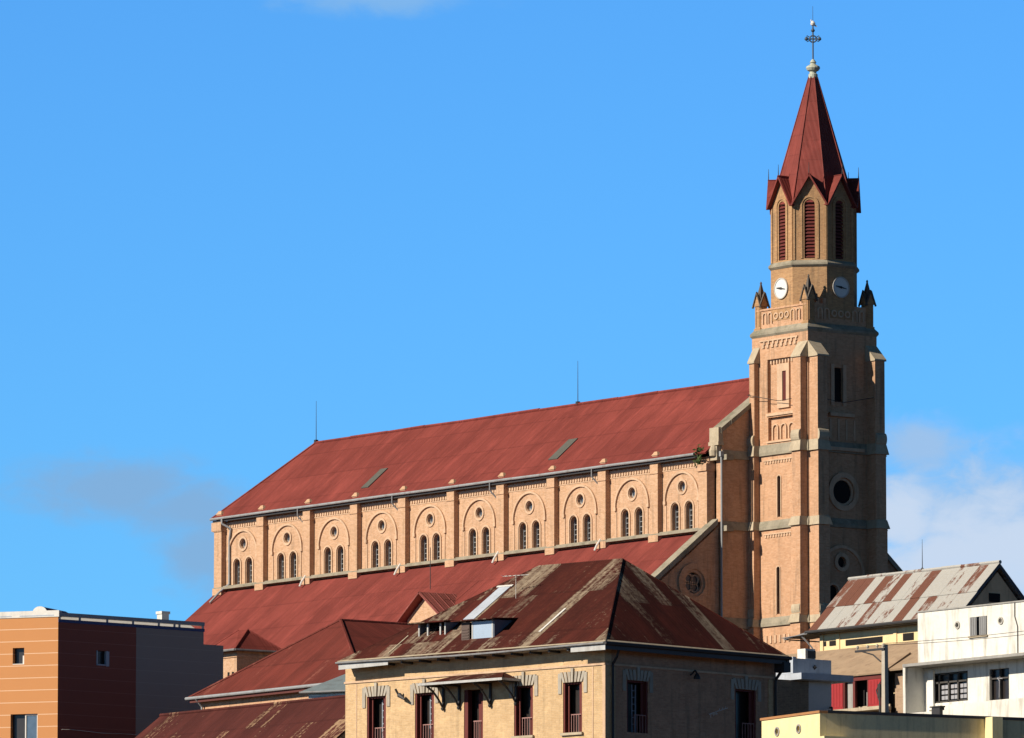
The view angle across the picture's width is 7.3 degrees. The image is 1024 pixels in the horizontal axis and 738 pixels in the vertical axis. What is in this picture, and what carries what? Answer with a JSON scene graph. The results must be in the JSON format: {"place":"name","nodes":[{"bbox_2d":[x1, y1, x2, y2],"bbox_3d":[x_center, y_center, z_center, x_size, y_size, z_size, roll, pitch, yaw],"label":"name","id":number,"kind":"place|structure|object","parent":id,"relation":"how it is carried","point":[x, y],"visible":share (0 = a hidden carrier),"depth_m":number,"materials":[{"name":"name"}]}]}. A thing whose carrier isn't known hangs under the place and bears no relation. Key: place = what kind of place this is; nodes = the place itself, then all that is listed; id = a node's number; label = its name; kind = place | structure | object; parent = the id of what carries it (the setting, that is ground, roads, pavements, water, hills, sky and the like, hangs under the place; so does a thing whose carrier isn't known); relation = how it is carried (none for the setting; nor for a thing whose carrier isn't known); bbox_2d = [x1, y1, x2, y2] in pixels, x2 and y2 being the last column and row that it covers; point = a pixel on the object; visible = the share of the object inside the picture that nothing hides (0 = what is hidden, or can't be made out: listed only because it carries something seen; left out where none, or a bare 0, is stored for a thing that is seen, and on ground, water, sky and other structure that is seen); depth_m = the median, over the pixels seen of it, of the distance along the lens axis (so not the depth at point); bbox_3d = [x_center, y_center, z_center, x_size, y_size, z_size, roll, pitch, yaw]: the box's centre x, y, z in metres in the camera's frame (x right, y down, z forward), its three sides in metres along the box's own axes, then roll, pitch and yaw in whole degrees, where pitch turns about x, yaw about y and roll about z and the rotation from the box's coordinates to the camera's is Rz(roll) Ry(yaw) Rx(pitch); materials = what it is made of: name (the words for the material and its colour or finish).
{"place":"outdoors","nodes":[
{"label":"outdoors","id":0,"kind":"place"},
{"bbox_2d":[0,0,1023,620],"label":"sky","id":1,"kind":"structure","parent":0,"point":[232,231],"materials":[{"name":"blue"}]},
{"bbox_2d":[185,20,902,654],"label":"church","id":2,"kind":"structure","parent":0,"point":[765,522],"depth_m":468.48,"materials":[{"name":"brick"}]},
{"bbox_2d":[238,561,239,583],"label":"arched window","id":3,"kind":"structure","parent":2,"relation":"in","point":[239,561],"depth_m":501.32,"materials":[{"name":"glass"}]},
{"bbox_2d":[250,559,251,582],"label":"arched window","id":4,"kind":"structure","parent":2,"relation":"in","point":[251,559],"depth_m":500.22,"materials":[{"name":"glass"}]},
{"bbox_2d":[282,555,283,578],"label":"arched window","id":5,"kind":"structure","parent":2,"relation":"in","point":[283,555],"depth_m":497.54,"materials":[{"name":"glass"}]},
{"bbox_2d":[294,553,295,576],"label":"arched window","id":6,"kind":"structure","parent":2,"relation":"in","point":[295,553],"depth_m":496.45,"materials":[{"name":"glass"}]},
{"bbox_2d":[328,550,330,572],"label":"arched window","id":7,"kind":"structure","parent":2,"relation":"in","point":[329,554],"depth_m":493.55,"materials":[{"name":"glass"}]},
{"bbox_2d":[341,547,342,571],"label":"arched window","id":8,"kind":"structure","parent":2,"relation":"in","point":[342,547],"depth_m":492.46,"materials":[{"name":"glass"}]},
{"bbox_2d":[376,543,377,566],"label":"arched window","id":9,"kind":"structure","parent":2,"relation":"in","point":[377,543],"depth_m":489.59,"materials":[{"name":"glass"}]},
{"bbox_2d":[389,541,390,565],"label":"arched window","id":10,"kind":"structure","parent":2,"relation":"in","point":[390,541],"depth_m":488.51,"materials":[{"name":"glass"}]},
{"bbox_2d":[424,537,426,560],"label":"arched window","id":11,"kind":"structure","parent":2,"relation":"in","point":[425,541],"depth_m":485.66,"materials":[{"name":"glass"}]},
{"bbox_2d":[437,535,439,559],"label":"arched window","id":12,"kind":"structure","parent":2,"relation":"in","point":[438,538],"depth_m":484.59,"materials":[{"name":"glass"}]},
{"bbox_2d":[473,531,475,554],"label":"arched window","id":13,"kind":"structure","parent":2,"relation":"in","point":[474,535],"depth_m":481.64,"materials":[{"name":"glass"}]},
{"bbox_2d":[486,529,488,553],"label":"arched window","id":14,"kind":"structure","parent":2,"relation":"in","point":[487,534],"depth_m":480.59,"materials":[{"name":"glass"}]},
{"bbox_2d":[523,525,525,548],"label":"arched window","id":15,"kind":"structure","parent":2,"relation":"in","point":[524,528],"depth_m":477.66,"materials":[{"name":"glass"}]},
{"bbox_2d":[537,522,538,546],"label":"arched window","id":16,"kind":"structure","parent":2,"relation":"in","point":[538,522],"depth_m":476.61,"materials":[{"name":"glass"}]},
{"bbox_2d":[574,518,576,542],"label":"arched window","id":17,"kind":"structure","parent":2,"relation":"in","point":[575,521],"depth_m":473.71,"materials":[{"name":"glass"}]},
{"bbox_2d":[588,516,590,540],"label":"arched window","id":18,"kind":"structure","parent":2,"relation":"in","point":[589,524],"depth_m":472.67,"materials":[{"name":"glass"}]},
{"bbox_2d":[626,511,628,535],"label":"arched window","id":19,"kind":"structure","parent":2,"relation":"in","point":[627,514],"depth_m":469.80,"materials":[{"name":"glass"}]},
{"bbox_2d":[639,509,641,534],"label":"arched window","id":20,"kind":"structure","parent":2,"relation":"in","point":[640,514],"depth_m":468.77,"materials":[{"name":"glass"}]},
{"bbox_2d":[675,504,678,529],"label":"arched window","id":21,"kind":"structure","parent":2,"relation":"in","point":[677,508],"depth_m":466.03,"materials":[{"name":"glass"}]},
{"bbox_2d":[689,503,692,528],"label":"arched window","id":22,"kind":"structure","parent":2,"relation":"in","point":[691,506],"depth_m":464.89,"materials":[{"name":"glass"}]},
{"bbox_2d":[678,563,709,601],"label":"round window","id":23,"kind":"structure","parent":2,"relation":"in","point":[693,579],"depth_m":461.27,"materials":[{"name":"brick"}]},
{"bbox_2d":[692,444,703,465],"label":"wild plant","id":24,"kind":"object","parent":2,"relation":"on","point":[698,457],"visible":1,"depth_m":463.50,"materials":[{"name":"green plant"}]},
{"bbox_2d":[779,568,779,613],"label":"slit window","id":25,"kind":"structure","parent":2,"relation":"in","point":[779,568],"depth_m":461.95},
{"bbox_2d":[780,204,785,259],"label":"louvred window","id":26,"kind":"structure","parent":2,"relation":"in","point":[782,207],"depth_m":464.32,"materials":[{"name":"red wood"}]},
{"bbox_2d":[783,371,785,400],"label":"tower window","id":27,"kind":"structure","parent":2,"relation":"in","point":[784,372],"depth_m":462.97,"materials":[{"name":"red wood"}]},
{"bbox_2d":[804,202,814,257],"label":"louvred window","id":28,"kind":"structure","parent":2,"relation":"in","point":[809,209],"depth_m":463.42,"materials":[{"name":"red wood"}]},
{"bbox_2d":[834,368,840,401],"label":"tower window","id":29,"kind":"structure","parent":2,"relation":"in","point":[837,371],"depth_m":462.51,"materials":[{"name":"black glass"}]},
{"bbox_2d":[835,203,842,258],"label":"louvred window","id":30,"kind":"structure","parent":2,"relation":"in","point":[838,216],"depth_m":463.87,"materials":[{"name":"red wood"}]},
{"bbox_2d":[829,472,858,510],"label":"rose window","id":31,"kind":"structure","parent":2,"relation":"in","point":[840,489],"depth_m":461.95,"materials":[{"name":"stone"}]},
{"bbox_2d":[830,545,864,601],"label":"arched window","id":32,"kind":"structure","parent":2,"relation":"in","point":[838,561],"depth_m":461.27,"materials":[{"name":"stone"}]},
{"bbox_2d":[782,549,1023,650],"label":"rusty roof house","id":33,"kind":"structure","parent":0,"point":[871,609],"depth_m":434.19,"materials":[{"name":"metal"}]},
{"bbox_2d":[829,640,835,645],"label":"slot window","id":34,"kind":"structure","parent":33,"relation":"in","point":[831,643],"depth_m":437.58,"materials":[{"name":"grey glass"}]},
{"bbox_2d":[845,636,882,645],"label":"slot window","id":35,"kind":"structure","parent":33,"relation":"in","point":[872,639],"depth_m":435.34,"materials":[{"name":"grey glass"}]},
{"bbox_2d":[903,632,913,640],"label":"slot window","id":36,"kind":"structure","parent":33,"relation":"in","point":[906,636],"depth_m":432.38,"materials":[{"name":"grey glass"}]},
{"bbox_2d":[989,593,999,602],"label":"gable window","id":37,"kind":"structure","parent":33,"relation":"in","point":[993,597],"depth_m":430.06,"materials":[{"name":"black glass"}]},
{"bbox_3d":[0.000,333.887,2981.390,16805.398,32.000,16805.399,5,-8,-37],"label":"ground","id":38,"kind":"structure","parent":0,"visible":0},
{"bbox_2d":[0,606,222,737],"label":"modern block","id":39,"kind":"structure","parent":38,"relation":"on","point":[64,674],"depth_m":441.46,"materials":[{"name":"orange stone"}]},
{"bbox_2d":[13,648,23,664],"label":"window","id":40,"kind":"structure","parent":39,"relation":"in","point":[19,652],"depth_m":441.01,"materials":[{"name":"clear glass"}]},
{"bbox_2d":[13,714,37,737],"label":"window","id":41,"kind":"structure","parent":39,"relation":"in","point":[24,725],"depth_m":440.26,"materials":[{"name":"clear glass"}]},
{"bbox_2d":[96,650,108,665],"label":"window","id":42,"kind":"structure","parent":39,"relation":"in","point":[102,657],"depth_m":441.98,"materials":[{"name":"black glass"}]},
{"bbox_2d":[135,695,344,737],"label":"red house","id":43,"kind":"structure","parent":38,"relation":"on","point":[321,717],"depth_m":398.66,"materials":[{"name":"metal"}]},
{"bbox_2d":[214,629,280,677],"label":"dormer","id":44,"kind":"object","parent":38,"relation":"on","point":[242,649],"visible":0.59,"depth_m":470.69,"materials":[{"name":"metal"}]},
{"bbox_2d":[185,619,414,708],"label":"brown roofed house","id":45,"kind":"structure","parent":38,"relation":"on","point":[290,671],"depth_m":424.17,"materials":[{"name":"metal"}]},
{"bbox_2d":[299,674,344,697],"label":"grey shed","id":46,"kind":"structure","parent":38,"relation":"on","point":[334,686],"depth_m":403.68,"materials":[{"name":"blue metal"}]},
{"bbox_2d":[335,558,791,737],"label":"old house","id":47,"kind":"structure","parent":38,"relation":"on","point":[617,648],"depth_m":360.13,"materials":[{"name":"paint"}]},
{"bbox_2d":[367,696,385,737],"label":"window","id":48,"kind":"structure","parent":47,"relation":"in","point":[380,730],"depth_m":364.99,"materials":[{"name":"red wood"}]},
{"bbox_2d":[415,693,433,737],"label":"window","id":49,"kind":"structure","parent":47,"relation":"in","point":[426,730],"depth_m":362.94,"materials":[{"name":"red wood"}]},
{"bbox_2d":[464,689,482,737],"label":"door","id":50,"kind":"structure","parent":47,"relation":"in","point":[478,723],"depth_m":360.65,"materials":[{"name":"red wood"}]},
{"bbox_2d":[515,685,532,735],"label":"window","id":51,"kind":"structure","parent":47,"relation":"in","point":[523,726],"depth_m":358.71,"materials":[{"name":"red wood"}]},
{"bbox_2d":[564,682,581,732],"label":"window","id":52,"kind":"structure","parent":47,"relation":"in","point":[572,722],"depth_m":356.62,"materials":[{"name":"red wood"}]},
{"bbox_2d":[627,680,647,733],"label":"window","id":53,"kind":"structure","parent":47,"relation":"in","point":[632,686],"depth_m":356.79,"materials":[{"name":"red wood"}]},
{"bbox_2d":[735,689,755,737],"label":"window","id":54,"kind":"structure","parent":47,"relation":"in","point":[740,695],"depth_m":362.06,"materials":[{"name":"red wood"}]},
{"bbox_2d":[776,648,852,715],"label":"flat roof annexe","id":55,"kind":"structure","parent":38,"relation":"on","point":[806,682],"depth_m":374.06,"materials":[{"name":"blue paint"}]},
{"bbox_2d":[787,642,917,712],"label":"tan roof house","id":56,"kind":"structure","parent":38,"relation":"on","point":[864,670],"depth_m":403.78,"materials":[{"name":"paint"}]},
{"bbox_2d":[855,643,888,711],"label":"utility pole","id":57,"kind":"object","parent":38,"relation":"on","point":[883,694],"visible":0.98,"depth_m":372.06,"materials":[{"name":"concrete"}]},
{"bbox_2d":[869,634,1023,645],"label":"overhead wire","id":58,"kind":"object","parent":57,"relation":"attached to","point":[944,641],"visible":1,"depth_m":369.35,"materials":[{"name":"metal"}]},
{"bbox_2d":[884,631,1021,643],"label":"overhead wire","id":59,"kind":"object","parent":57,"relation":"attached to","point":[953,638],"visible":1,"depth_m":368.99,"materials":[{"name":"metal"}]},
{"bbox_2d":[760,710,1023,737],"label":"yellow building","id":60,"kind":"structure","parent":38,"relation":"on","point":[834,724],"depth_m":332.02,"materials":[{"name":"paint"}]},
{"bbox_2d":[902,600,1023,717],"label":"white concrete house","id":61,"kind":"structure","parent":38,"relation":"on","point":[979,676],"depth_m":383.52,"materials":[{"name":"paint"}]},
{"bbox_2d":[935,671,967,702],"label":"window","id":62,"kind":"structure","parent":61,"relation":"in","point":[951,686],"depth_m":385.03,"materials":[{"name":"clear glass"}]},
{"bbox_2d":[968,616,987,637],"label":"window","id":63,"kind":"structure","parent":61,"relation":"in","point":[978,625],"depth_m":383.44,"materials":[{"name":"white wood"}]},
{"bbox_2d":[990,668,1008,699],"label":"window","id":64,"kind":"structure","parent":61,"relation":"in","point":[999,678],"depth_m":382.13,"materials":[{"name":"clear glass"}]}
]}

